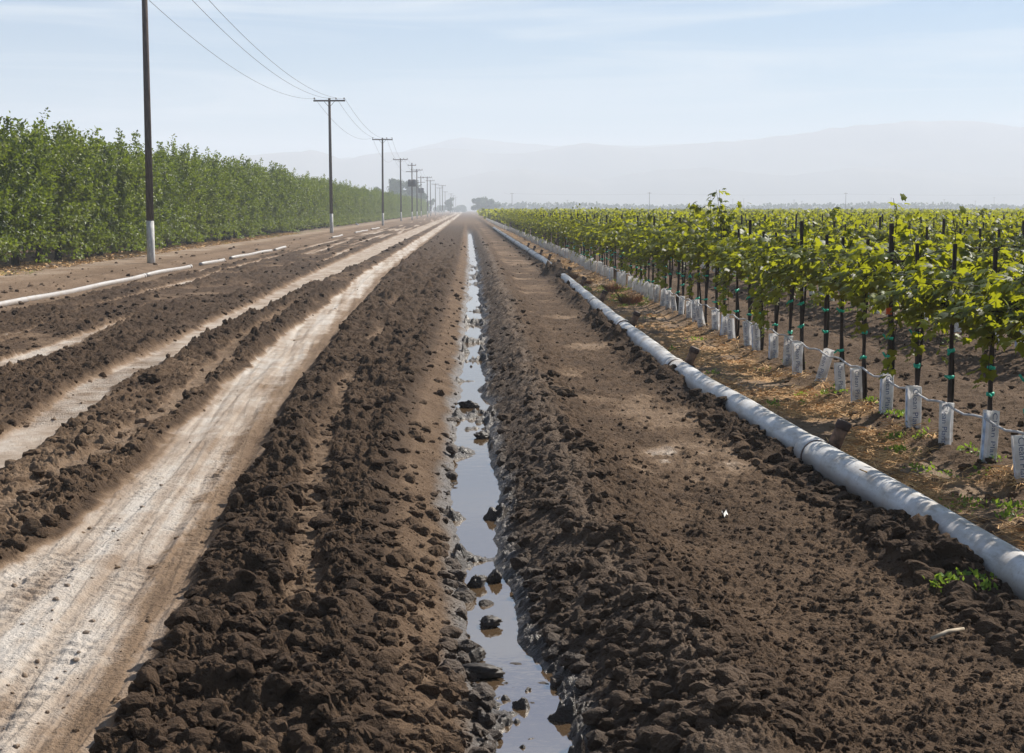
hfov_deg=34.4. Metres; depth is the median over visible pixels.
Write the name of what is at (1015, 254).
grapevine
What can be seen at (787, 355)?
grow tube
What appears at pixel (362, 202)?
orchard tree
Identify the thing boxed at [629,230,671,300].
grapevine
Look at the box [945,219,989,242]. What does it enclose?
grapevine
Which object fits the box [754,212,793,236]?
grapevine
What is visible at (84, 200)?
orchard tree
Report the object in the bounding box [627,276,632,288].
grow tube
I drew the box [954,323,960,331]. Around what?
grow tube
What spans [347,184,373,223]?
orchard tree
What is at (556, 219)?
grapevine
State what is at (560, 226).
grapevine
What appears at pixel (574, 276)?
dry weed
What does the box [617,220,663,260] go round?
grapevine
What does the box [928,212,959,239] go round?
grapevine
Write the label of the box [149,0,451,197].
power line
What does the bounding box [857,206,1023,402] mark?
grapevine
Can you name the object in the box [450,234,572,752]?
water
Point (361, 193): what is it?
orchard tree
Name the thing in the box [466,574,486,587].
soil clod
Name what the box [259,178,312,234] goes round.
orchard tree
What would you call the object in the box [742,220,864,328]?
grapevine
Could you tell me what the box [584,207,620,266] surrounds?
grapevine
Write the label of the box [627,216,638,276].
vine stake
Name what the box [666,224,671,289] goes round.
vine stake
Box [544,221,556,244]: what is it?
grapevine
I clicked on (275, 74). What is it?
power line
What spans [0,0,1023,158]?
sky
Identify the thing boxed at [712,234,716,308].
vine stake
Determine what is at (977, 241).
grapevine
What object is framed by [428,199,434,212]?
broadleaf tree
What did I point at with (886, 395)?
grow tube
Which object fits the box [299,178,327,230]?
orchard tree
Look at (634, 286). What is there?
grow tube
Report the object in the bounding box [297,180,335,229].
orchard tree
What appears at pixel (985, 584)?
weeds
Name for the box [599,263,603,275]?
grow tube
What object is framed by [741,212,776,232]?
grapevine
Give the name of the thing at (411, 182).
utility pole
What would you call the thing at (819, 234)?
grapevine
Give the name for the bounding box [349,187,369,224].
orchard tree
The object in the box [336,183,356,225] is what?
orchard tree
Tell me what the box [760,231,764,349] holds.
vine stake
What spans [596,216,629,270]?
grapevine
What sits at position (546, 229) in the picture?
grapevine
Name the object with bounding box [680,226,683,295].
vine stake
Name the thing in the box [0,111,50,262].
orchard tree
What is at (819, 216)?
vineyard stakes
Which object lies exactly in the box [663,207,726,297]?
grapevine
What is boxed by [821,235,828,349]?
vine stake
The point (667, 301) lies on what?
grow tube
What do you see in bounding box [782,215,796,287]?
vine stake
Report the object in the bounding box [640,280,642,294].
grow tube
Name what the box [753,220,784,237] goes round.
grapevine
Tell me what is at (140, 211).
orchard tree
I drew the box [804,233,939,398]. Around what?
grapevine
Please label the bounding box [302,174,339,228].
orchard tree
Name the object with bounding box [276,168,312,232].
orchard tree
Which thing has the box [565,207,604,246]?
grapevine
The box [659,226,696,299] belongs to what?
grapevine
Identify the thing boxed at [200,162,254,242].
orchard tree
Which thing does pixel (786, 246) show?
grapevine
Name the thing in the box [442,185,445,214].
utility pole
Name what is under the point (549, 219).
grapevine
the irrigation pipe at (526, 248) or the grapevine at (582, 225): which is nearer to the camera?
the grapevine at (582, 225)
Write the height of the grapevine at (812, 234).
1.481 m
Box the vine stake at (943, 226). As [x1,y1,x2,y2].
[924,219,944,241]
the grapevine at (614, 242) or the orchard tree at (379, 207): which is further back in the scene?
the orchard tree at (379, 207)
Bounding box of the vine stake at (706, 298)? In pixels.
[688,221,708,324]
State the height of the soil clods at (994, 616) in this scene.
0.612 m
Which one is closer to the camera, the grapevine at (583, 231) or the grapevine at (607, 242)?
the grapevine at (607, 242)
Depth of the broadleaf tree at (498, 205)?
894.22 m
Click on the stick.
(944, 632)
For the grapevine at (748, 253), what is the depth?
20.26 m
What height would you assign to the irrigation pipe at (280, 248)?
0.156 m
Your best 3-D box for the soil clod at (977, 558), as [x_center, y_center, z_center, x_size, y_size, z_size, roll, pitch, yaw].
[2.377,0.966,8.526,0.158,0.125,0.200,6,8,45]
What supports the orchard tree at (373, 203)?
on the ground at (590, 361)
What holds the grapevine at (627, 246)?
on the ground at (590, 361)
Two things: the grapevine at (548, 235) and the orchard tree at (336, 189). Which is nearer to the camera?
the grapevine at (548, 235)
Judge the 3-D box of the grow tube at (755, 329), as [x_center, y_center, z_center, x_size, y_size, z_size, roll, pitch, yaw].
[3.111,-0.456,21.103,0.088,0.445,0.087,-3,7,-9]
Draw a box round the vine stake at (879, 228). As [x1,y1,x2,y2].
[863,217,880,290]
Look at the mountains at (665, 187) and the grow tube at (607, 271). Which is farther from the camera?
the mountains at (665, 187)
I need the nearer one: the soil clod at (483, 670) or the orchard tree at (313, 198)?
the soil clod at (483, 670)
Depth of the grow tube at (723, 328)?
23.81 m
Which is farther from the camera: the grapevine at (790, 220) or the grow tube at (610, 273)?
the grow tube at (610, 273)
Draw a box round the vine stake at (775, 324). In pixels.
[772,232,777,332]
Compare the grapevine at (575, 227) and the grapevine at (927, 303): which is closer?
the grapevine at (927, 303)
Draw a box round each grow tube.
[574,253,577,263]
[587,259,589,269]
[592,261,596,271]
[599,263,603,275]
[606,267,608,278]
[609,267,612,279]
[618,273,621,284]
[622,271,625,286]
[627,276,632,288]
[632,278,637,291]
[636,280,640,293]
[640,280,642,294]
[643,282,647,297]
[648,283,653,300]
[654,285,659,302]
[660,288,665,305]
[665,290,670,309]
[670,295,676,311]
[678,296,684,314]
[686,301,691,318]
[691,299,698,321]
[694,305,705,327]
[711,309,719,329]
[720,314,728,334]
[726,318,735,339]
[742,321,751,345]
[751,323,759,350]
[768,333,777,358]
[783,336,792,365]
[792,342,803,375]
[815,348,834,381]
[834,362,845,390]
[850,367,861,402]
[879,373,893,413]
[905,385,921,428]
[938,402,953,444]
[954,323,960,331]
[979,410,999,462]
[1011,435,1023,482]
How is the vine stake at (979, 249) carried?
on the ground at (590, 361)
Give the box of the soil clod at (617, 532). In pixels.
[603,521,640,544]
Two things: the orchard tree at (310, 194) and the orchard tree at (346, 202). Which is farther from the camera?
the orchard tree at (346, 202)
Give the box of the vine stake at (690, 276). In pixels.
[688,227,691,300]
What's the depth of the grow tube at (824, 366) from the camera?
17.31 m
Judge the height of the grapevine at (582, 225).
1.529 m
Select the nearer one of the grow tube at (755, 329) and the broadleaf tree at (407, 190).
the grow tube at (755, 329)
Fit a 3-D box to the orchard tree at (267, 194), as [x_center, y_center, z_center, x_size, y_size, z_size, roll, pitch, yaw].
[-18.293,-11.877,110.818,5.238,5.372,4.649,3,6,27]
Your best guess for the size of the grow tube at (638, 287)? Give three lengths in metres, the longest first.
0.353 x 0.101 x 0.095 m
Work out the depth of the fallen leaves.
66.76 m
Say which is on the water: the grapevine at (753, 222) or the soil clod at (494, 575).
the soil clod at (494, 575)
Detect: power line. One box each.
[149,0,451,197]
[192,0,445,194]
[209,0,447,191]
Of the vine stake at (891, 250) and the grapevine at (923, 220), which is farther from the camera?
the grapevine at (923, 220)
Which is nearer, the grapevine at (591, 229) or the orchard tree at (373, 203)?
the grapevine at (591, 229)
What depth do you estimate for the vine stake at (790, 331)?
19.22 m
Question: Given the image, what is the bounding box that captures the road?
[0,212,461,752]
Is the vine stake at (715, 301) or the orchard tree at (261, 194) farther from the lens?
the orchard tree at (261, 194)
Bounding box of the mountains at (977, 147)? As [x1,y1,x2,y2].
[219,120,1023,191]
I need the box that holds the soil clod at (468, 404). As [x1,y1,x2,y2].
[457,400,479,407]
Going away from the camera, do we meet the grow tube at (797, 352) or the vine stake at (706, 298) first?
the grow tube at (797, 352)
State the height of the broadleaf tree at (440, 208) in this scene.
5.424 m
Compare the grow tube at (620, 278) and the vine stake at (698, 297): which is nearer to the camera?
the vine stake at (698, 297)
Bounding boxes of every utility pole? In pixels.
[142,0,154,263]
[313,97,344,232]
[372,138,392,225]
[393,158,407,220]
[406,163,417,219]
[416,169,418,218]
[417,176,424,216]
[424,176,431,216]
[430,180,430,215]
[435,184,435,214]
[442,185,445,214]
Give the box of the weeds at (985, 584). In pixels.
[583,275,1023,593]
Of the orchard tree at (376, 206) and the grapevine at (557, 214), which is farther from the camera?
the orchard tree at (376, 206)
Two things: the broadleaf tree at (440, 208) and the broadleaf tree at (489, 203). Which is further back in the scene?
the broadleaf tree at (440, 208)
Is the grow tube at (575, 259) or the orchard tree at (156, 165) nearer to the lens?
the grow tube at (575, 259)
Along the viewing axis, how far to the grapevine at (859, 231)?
29.73 m
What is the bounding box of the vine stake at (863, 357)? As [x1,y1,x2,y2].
[860,239,869,399]
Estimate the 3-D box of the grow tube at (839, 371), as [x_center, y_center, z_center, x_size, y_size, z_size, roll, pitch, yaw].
[3.260,0.043,16.439,0.098,0.356,0.093,-4,8,3]
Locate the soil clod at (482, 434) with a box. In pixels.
[474,430,488,438]
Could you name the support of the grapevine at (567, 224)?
on the ground at (590, 361)
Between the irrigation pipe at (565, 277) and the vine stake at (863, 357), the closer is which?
the vine stake at (863, 357)
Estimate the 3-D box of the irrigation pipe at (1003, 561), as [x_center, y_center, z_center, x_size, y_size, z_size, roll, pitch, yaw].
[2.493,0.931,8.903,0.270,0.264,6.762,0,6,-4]
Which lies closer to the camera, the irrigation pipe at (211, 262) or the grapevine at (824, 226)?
the grapevine at (824, 226)
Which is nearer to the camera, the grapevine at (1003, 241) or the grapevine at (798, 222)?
the grapevine at (1003, 241)
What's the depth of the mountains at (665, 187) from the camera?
2461.90 m
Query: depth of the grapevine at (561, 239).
58.65 m
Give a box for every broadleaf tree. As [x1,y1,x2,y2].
[373,178,405,195]
[404,180,426,198]
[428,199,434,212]
[433,205,446,211]
[444,197,453,212]
[452,206,460,211]
[459,205,466,211]
[471,197,485,210]
[482,197,494,208]
[493,203,500,208]
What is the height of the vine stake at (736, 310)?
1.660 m
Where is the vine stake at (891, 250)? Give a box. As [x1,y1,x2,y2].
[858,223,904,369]
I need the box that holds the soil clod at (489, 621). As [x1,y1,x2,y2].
[479,615,502,628]
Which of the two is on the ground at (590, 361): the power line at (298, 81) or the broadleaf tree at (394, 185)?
the broadleaf tree at (394, 185)
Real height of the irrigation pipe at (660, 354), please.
0.413 m
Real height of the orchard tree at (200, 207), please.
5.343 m
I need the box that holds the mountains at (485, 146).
[189,137,745,161]
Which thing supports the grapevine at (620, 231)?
on the ground at (590, 361)
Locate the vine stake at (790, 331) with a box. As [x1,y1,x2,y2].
[786,234,793,335]
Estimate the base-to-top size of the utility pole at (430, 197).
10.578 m
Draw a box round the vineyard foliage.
[477,207,1023,231]
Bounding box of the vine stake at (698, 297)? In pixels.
[694,260,699,299]
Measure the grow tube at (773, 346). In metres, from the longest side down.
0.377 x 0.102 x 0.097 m
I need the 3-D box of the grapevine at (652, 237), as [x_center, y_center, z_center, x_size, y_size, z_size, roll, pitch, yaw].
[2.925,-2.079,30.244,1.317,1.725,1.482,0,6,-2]
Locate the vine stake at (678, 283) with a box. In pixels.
[676,218,680,310]
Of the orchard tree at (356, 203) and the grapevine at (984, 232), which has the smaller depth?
the grapevine at (984, 232)
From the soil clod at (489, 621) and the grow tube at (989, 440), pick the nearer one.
the soil clod at (489, 621)
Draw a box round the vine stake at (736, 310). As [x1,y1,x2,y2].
[733,229,739,338]
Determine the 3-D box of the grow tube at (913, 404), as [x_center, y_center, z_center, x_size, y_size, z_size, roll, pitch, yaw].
[3.318,0.296,13.686,0.105,0.434,0.104,-2,8,-9]
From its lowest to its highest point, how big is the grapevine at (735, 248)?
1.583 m
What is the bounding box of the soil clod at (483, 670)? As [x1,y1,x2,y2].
[462,662,504,678]
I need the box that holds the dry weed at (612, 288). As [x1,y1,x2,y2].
[601,282,622,291]
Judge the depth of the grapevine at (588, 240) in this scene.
45.84 m
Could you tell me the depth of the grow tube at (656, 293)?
32.05 m
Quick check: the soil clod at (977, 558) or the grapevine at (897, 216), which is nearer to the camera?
the soil clod at (977, 558)
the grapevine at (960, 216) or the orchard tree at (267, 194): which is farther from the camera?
the orchard tree at (267, 194)
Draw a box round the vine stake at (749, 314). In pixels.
[727,220,751,320]
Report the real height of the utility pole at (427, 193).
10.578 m
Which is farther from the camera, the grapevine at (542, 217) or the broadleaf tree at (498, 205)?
the broadleaf tree at (498, 205)
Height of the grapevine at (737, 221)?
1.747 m
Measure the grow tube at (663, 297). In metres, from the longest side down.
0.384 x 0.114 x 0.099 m
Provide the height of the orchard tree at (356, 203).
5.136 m
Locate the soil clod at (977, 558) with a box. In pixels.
[970,554,983,563]
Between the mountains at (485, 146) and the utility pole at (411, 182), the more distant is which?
the mountains at (485, 146)
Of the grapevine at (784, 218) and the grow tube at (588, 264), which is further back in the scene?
the grapevine at (784, 218)
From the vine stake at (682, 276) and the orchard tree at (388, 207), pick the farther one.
the orchard tree at (388, 207)
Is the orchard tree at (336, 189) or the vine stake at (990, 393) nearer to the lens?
the vine stake at (990, 393)
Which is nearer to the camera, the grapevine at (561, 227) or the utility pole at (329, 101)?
the grapevine at (561, 227)
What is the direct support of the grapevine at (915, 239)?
on the ground at (590, 361)
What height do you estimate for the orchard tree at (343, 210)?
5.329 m
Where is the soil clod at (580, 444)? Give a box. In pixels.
[565,437,602,453]
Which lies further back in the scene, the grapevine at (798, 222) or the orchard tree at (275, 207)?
the orchard tree at (275, 207)
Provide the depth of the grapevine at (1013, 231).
31.59 m
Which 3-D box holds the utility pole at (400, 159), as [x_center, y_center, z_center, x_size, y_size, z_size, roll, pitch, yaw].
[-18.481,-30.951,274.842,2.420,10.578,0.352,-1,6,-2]
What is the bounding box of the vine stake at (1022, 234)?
[1001,220,1023,246]
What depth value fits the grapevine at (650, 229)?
29.09 m
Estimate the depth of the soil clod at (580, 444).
12.02 m
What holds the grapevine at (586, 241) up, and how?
on the ground at (590, 361)
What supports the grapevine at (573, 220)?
on the ground at (590, 361)
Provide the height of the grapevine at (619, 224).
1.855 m
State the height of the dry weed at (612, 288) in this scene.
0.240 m
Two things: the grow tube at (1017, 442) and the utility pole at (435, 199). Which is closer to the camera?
the grow tube at (1017, 442)
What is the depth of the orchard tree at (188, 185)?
80.03 m
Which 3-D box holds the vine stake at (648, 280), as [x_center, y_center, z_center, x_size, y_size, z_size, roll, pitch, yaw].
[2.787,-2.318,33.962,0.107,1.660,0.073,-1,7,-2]
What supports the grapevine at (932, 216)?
on the ground at (590, 361)
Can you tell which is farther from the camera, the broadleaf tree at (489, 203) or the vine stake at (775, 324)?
the broadleaf tree at (489, 203)
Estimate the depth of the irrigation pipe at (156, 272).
49.96 m
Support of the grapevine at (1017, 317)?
on the ground at (590, 361)
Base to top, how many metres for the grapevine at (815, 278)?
1.638 m
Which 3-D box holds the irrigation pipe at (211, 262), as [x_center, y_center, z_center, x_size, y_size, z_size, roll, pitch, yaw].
[-10.593,-4.043,58.544,0.154,0.162,5.251,0,6,-2]
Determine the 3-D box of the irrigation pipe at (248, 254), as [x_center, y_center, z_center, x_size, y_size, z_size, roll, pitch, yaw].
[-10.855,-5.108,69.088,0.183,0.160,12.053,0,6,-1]
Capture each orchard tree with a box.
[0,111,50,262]
[0,120,84,259]
[0,140,59,252]
[2,107,95,266]
[7,120,116,262]
[19,119,124,260]
[44,128,175,257]
[51,126,187,255]
[81,127,173,253]
[101,140,182,251]
[104,134,209,241]
[118,142,199,249]
[125,142,245,247]
[164,150,244,244]
[167,146,228,244]
[193,150,244,243]
[193,153,263,240]
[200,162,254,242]
[205,146,261,240]
[211,160,282,239]
[227,161,283,236]
[233,163,279,238]
[246,158,283,236]
[248,158,301,234]
[253,167,299,235]
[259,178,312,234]
[264,167,308,233]
[267,164,333,231]
[268,167,317,233]
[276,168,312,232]
[283,178,311,228]
[292,175,324,231]
[295,173,325,228]
[296,174,350,229]
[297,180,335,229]
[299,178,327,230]
[300,177,328,229]
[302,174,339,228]
[309,175,345,227]
[314,174,341,228]
[315,176,343,225]
[318,181,359,227]
[326,182,357,226]
[329,178,349,226]
[333,184,365,225]
[335,186,351,219]
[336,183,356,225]
[337,180,363,221]
[337,183,355,225]
[338,179,358,225]
[343,188,375,224]
[345,185,366,215]
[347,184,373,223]
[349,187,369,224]
[350,187,360,222]
[351,185,376,221]
[355,186,388,222]
[360,190,381,222]
[361,189,373,220]
[362,184,375,219]
[370,189,384,219]
[371,187,384,219]
[372,190,381,215]
[375,199,397,219]
[376,192,393,220]
[379,196,393,220]
[384,191,397,217]
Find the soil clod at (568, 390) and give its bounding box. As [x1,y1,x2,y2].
[549,385,577,397]
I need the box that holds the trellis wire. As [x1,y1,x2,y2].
[694,243,1023,292]
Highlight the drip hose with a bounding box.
[511,227,1023,434]
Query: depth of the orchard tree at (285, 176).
119.96 m
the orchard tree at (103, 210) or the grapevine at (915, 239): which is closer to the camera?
the grapevine at (915, 239)
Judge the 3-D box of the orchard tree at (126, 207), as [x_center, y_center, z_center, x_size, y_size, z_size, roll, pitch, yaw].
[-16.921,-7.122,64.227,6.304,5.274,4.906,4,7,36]
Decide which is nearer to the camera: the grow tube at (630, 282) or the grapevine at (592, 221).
the grow tube at (630, 282)
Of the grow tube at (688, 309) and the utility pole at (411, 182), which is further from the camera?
the utility pole at (411, 182)
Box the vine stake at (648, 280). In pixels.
[647,223,649,296]
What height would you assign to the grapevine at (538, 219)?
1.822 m
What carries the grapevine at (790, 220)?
on the ground at (590, 361)
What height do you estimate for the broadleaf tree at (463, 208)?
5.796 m
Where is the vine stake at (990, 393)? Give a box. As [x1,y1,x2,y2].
[986,248,997,410]
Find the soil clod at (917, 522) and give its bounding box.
[906,513,939,533]
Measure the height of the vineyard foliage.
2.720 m
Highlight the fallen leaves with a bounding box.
[0,232,299,275]
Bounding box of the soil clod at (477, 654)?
[468,647,485,662]
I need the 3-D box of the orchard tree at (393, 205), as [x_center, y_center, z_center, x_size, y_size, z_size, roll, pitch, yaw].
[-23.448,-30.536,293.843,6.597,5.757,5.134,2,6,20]
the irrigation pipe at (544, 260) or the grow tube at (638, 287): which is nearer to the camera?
the grow tube at (638, 287)
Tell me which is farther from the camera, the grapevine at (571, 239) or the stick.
the grapevine at (571, 239)
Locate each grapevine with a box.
[530,211,548,237]
[533,210,553,238]
[536,216,544,240]
[537,207,561,234]
[540,212,558,244]
[543,208,564,238]
[543,213,559,243]
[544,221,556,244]
[547,217,564,247]
[549,207,578,249]
[551,209,574,247]
[554,203,591,251]
[557,224,572,248]
[561,214,587,250]
[564,218,588,253]
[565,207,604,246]
[566,212,588,253]
[568,219,598,255]
[570,220,599,256]
[573,214,603,245]
[573,218,612,239]
[578,211,609,266]
[579,223,605,259]
[580,223,608,261]
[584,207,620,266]
[584,224,616,265]
[593,221,617,278]
[595,224,619,280]
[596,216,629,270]
[597,216,633,267]
[598,218,645,258]
[603,211,645,274]
[607,210,643,271]
[616,215,673,278]
[617,212,684,272]
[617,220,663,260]
[623,229,655,296]
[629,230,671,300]
[631,209,651,223]
[632,225,677,288]
[636,217,688,286]
[640,218,695,305]
[650,218,718,313]
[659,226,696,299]
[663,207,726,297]
[666,225,712,305]
[672,188,756,308]
[678,221,748,282]
[695,212,717,225]
[699,225,785,338]
[709,233,807,316]
[714,214,753,228]
[721,230,811,350]
[724,217,831,327]
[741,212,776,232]
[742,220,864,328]
[751,235,834,371]
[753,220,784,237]
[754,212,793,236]
[763,207,870,347]
[765,222,794,237]
[769,216,805,223]
[770,218,807,289]
[774,212,800,225]
[780,214,815,238]
[789,216,825,226]
[790,232,915,369]
[795,228,840,240]
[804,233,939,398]
[806,193,975,368]
[806,217,847,241]
[811,220,832,230]
[812,212,864,267]
[822,214,876,245]
[834,220,909,308]
[839,220,991,384]
[843,213,881,229]
[848,224,920,249]
[852,214,881,232]
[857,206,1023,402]
[861,215,890,230]
[862,218,947,251]
[864,213,911,250]
[883,210,962,252]
[907,217,942,228]
[907,218,969,257]
[909,259,1023,409]
[917,213,941,231]
[917,219,1023,388]
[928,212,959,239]
[928,234,992,274]
[933,212,978,238]
[935,208,1013,265]
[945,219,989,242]
[966,223,1019,272]
[968,217,1021,241]
[976,267,1023,350]
[985,238,1023,277]
[991,210,1023,260]
[1005,235,1023,276]
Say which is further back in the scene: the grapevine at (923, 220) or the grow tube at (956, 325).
the grapevine at (923, 220)
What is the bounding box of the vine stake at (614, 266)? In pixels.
[613,221,615,281]
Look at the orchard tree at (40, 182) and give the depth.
52.00 m
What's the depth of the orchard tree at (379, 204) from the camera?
253.69 m
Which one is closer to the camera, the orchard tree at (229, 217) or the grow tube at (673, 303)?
the grow tube at (673, 303)
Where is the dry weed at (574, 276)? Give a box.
[567,274,578,278]
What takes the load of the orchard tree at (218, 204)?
on the ground at (590, 361)
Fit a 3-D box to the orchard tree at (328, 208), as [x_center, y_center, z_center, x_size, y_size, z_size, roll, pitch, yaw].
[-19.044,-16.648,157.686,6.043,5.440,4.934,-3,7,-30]
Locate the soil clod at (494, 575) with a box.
[487,567,501,582]
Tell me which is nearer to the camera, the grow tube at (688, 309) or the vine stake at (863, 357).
the vine stake at (863, 357)
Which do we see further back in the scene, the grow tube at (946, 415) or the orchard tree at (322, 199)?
the orchard tree at (322, 199)
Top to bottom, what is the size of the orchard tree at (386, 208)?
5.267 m
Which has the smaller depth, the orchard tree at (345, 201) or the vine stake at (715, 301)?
the vine stake at (715, 301)
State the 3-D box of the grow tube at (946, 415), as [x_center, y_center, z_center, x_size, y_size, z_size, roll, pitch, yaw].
[3.366,0.392,12.808,0.103,0.378,0.090,3,3,32]
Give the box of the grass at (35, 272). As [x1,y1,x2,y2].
[1,230,313,274]
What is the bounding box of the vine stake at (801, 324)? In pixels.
[775,221,803,370]
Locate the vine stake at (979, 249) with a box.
[978,229,980,253]
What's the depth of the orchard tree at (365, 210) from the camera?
213.11 m
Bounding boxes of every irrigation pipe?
[0,273,146,306]
[145,264,192,276]
[199,258,225,265]
[229,249,272,259]
[273,246,286,250]
[518,243,529,248]
[522,246,535,252]
[528,249,543,256]
[534,253,551,260]
[541,258,560,264]
[561,273,586,286]
[571,283,607,302]
[589,298,640,326]
[619,321,699,365]
[669,360,851,459]
[802,441,1023,599]
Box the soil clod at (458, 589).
[456,587,476,598]
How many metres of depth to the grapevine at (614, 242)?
38.79 m
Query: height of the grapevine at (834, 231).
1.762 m
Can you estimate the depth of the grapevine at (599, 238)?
42.36 m
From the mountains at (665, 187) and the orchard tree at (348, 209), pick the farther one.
the mountains at (665, 187)
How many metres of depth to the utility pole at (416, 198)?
347.57 m
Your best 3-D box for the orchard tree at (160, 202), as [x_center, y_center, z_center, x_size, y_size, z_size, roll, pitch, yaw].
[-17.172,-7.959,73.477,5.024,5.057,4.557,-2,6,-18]
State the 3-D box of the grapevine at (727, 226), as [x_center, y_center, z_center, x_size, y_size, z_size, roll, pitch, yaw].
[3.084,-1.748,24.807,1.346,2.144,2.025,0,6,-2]
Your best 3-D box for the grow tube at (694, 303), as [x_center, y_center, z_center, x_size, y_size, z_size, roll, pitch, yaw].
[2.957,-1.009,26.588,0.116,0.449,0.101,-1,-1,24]
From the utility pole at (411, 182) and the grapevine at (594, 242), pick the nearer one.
the grapevine at (594, 242)
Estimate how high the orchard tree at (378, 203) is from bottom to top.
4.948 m
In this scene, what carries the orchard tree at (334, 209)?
on the ground at (590, 361)
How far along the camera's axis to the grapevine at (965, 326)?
11.95 m
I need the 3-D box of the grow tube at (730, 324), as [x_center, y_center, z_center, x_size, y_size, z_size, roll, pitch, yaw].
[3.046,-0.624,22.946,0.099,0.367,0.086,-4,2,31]
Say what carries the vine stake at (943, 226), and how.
on the ground at (590, 361)
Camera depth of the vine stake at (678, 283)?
29.35 m
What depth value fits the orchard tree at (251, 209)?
101.58 m
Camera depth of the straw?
15.03 m
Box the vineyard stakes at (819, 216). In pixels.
[492,211,1020,260]
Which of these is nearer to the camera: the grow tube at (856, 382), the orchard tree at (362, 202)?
the grow tube at (856, 382)
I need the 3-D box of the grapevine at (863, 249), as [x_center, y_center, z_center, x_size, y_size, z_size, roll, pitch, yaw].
[3.389,-0.635,14.636,1.479,1.969,1.767,0,6,-2]
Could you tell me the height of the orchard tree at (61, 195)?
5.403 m
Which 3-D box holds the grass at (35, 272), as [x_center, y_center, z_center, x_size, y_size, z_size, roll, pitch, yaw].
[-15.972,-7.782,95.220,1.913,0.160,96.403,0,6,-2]
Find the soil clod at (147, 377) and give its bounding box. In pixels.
[137,371,160,382]
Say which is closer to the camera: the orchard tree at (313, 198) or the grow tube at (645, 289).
the grow tube at (645, 289)
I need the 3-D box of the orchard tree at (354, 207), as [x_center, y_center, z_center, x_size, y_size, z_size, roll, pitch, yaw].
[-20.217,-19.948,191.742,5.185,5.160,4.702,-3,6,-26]
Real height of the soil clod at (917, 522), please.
0.259 m
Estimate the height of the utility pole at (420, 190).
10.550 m
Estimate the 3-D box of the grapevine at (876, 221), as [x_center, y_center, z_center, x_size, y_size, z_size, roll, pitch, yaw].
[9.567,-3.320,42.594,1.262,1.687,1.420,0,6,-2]
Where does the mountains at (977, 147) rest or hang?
on the ground at (590, 361)
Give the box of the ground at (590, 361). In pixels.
[0,211,1023,752]
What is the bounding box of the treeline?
[484,201,1023,209]
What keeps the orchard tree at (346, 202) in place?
on the ground at (590, 361)
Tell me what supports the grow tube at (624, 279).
on the ground at (590, 361)
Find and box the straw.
[542,252,1023,550]
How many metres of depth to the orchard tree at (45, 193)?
46.16 m
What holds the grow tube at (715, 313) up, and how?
on the ground at (590, 361)
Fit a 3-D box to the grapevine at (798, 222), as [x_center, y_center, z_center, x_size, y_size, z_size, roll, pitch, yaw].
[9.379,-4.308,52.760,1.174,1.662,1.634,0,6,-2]
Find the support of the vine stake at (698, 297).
on the ground at (590, 361)
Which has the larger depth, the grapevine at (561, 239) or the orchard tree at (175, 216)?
the orchard tree at (175, 216)
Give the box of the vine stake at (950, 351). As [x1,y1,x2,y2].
[944,244,956,402]
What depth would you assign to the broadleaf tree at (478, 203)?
854.24 m
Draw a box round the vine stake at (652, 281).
[649,216,654,294]
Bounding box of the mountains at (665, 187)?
[403,167,1023,210]
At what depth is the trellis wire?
13.17 m
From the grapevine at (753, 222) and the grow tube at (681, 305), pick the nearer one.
the grow tube at (681, 305)
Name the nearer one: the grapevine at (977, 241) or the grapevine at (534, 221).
the grapevine at (977, 241)
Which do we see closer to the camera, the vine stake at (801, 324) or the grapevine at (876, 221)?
the vine stake at (801, 324)
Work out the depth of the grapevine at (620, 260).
37.74 m
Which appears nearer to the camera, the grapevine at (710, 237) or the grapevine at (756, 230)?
the grapevine at (710, 237)
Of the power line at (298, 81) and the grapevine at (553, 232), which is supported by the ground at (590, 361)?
the grapevine at (553, 232)
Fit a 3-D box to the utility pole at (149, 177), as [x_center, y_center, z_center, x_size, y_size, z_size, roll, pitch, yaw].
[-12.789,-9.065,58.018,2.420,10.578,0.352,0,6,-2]
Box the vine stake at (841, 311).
[834,237,844,361]
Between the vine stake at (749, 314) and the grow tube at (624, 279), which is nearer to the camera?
the vine stake at (749, 314)
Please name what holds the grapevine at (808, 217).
on the ground at (590, 361)
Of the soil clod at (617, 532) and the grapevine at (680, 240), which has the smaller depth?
the soil clod at (617, 532)
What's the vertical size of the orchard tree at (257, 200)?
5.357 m
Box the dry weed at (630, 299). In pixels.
[613,291,644,304]
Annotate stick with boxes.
[930,627,964,639]
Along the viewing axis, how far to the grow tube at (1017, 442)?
10.97 m
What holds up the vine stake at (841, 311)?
on the ground at (590, 361)
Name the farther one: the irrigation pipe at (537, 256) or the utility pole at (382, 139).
the utility pole at (382, 139)
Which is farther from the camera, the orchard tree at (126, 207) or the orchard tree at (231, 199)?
the orchard tree at (231, 199)
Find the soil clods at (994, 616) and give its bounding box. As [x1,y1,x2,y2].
[0,236,1023,752]
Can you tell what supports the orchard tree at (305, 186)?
on the ground at (590, 361)
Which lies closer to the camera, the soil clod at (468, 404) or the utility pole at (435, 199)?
the soil clod at (468, 404)
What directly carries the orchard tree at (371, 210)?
on the ground at (590, 361)
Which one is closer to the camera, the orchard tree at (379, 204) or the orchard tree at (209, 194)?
the orchard tree at (209, 194)
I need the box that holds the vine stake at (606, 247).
[605,215,607,276]
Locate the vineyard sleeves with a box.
[486,218,968,257]
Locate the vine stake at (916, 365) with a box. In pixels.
[908,243,920,385]

